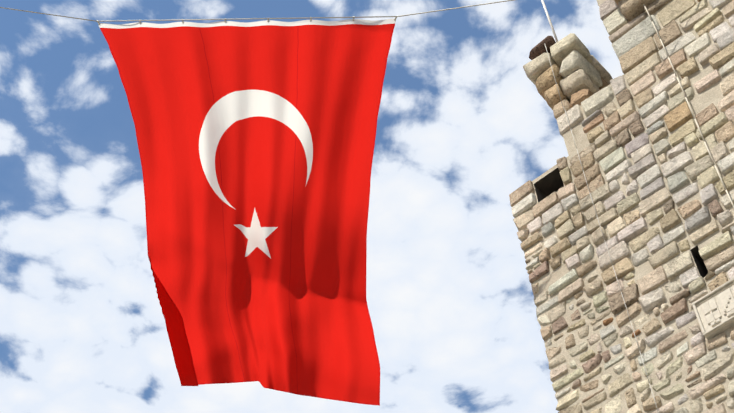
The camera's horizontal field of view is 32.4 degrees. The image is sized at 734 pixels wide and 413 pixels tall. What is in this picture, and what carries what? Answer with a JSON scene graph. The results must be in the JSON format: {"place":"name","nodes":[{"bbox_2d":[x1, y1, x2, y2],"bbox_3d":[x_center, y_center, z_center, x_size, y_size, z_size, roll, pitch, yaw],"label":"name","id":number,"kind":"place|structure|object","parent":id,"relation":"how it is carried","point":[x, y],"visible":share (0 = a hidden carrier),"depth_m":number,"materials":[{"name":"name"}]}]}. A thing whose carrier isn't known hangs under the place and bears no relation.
{"place":"outdoors","nodes":[
{"label":"outdoors","id":0,"kind":"place"},
{"bbox_2d":[0,0,623,412],"label":"sky","id":1,"kind":"structure","parent":0,"point":[462,125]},
{"label":"ground","id":2,"kind":"structure","parent":0,"visible":0},
{"bbox_2d":[522,0,733,412],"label":"mortar","id":3,"kind":"object","parent":2,"relation":"on","point":[547,183],"visible":0.21,"depth_m":15.02,"materials":[{"name":"beige concrete"}]},
{"bbox_2d":[541,0,557,42],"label":"pole","id":4,"kind":"object","parent":3,"relation":"attached to","point":[549,20],"visible":0.48,"depth_m":19.59,"materials":[{"name":"metal"}]},
{"bbox_2d":[545,45,658,412],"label":"cable","id":5,"kind":"object","parent":3,"relation":"attached to","point":[604,239],"visible":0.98,"depth_m":15.59,"materials":[{"name":"metal"}]},
{"bbox_2d":[509,0,733,323],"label":"stone blocks","id":6,"kind":"structure","parent":3,"relation":"attached to","point":[583,77],"depth_m":16.37,"materials":[{"name":"beige stone"}]},
{"bbox_2d":[525,36,733,412],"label":"stones","id":7,"kind":"object","parent":3,"relation":"attached to","point":[625,380],"visible":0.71,"depth_m":14.23,"materials":[{"name":"beige stone"}]},
{"bbox_2d":[643,4,733,207],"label":"hanging rope","id":8,"kind":"object","parent":3,"relation":"attached to","point":[690,110],"visible":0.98,"depth_m":15.96,"materials":[{"name":"white fabric"}]},
{"bbox_2d":[692,278,733,339],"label":"carved stone plaque","id":9,"kind":"object","parent":3,"relation":"attached to","point":[714,310],"visible":1,"depth_m":13.65,"materials":[{"name":"stone"}]},
{"bbox_3d":[4.883,-3.289,17.603,0.100,0.100,0.112,-36,-59,22],"label":"cable wall anchor","id":10,"kind":"object","parent":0,"visible":0},
{"bbox_2d":[0,0,513,24],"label":"rope","id":11,"kind":"object","parent":10,"relation":"attached to","point":[225,19],"visible":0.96,"depth_m":17.55,"materials":[{"name":"fabric"}]},
{"bbox_2d":[98,18,395,405],"bbox_3d":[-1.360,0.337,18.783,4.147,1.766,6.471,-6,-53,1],"label":"flag","id":12,"kind":"object","parent":11,"relation":"attached to","point":[256,142],"visible":1,"depth_m":18.66,"materials":[{"name":"fabric"}]}
]}

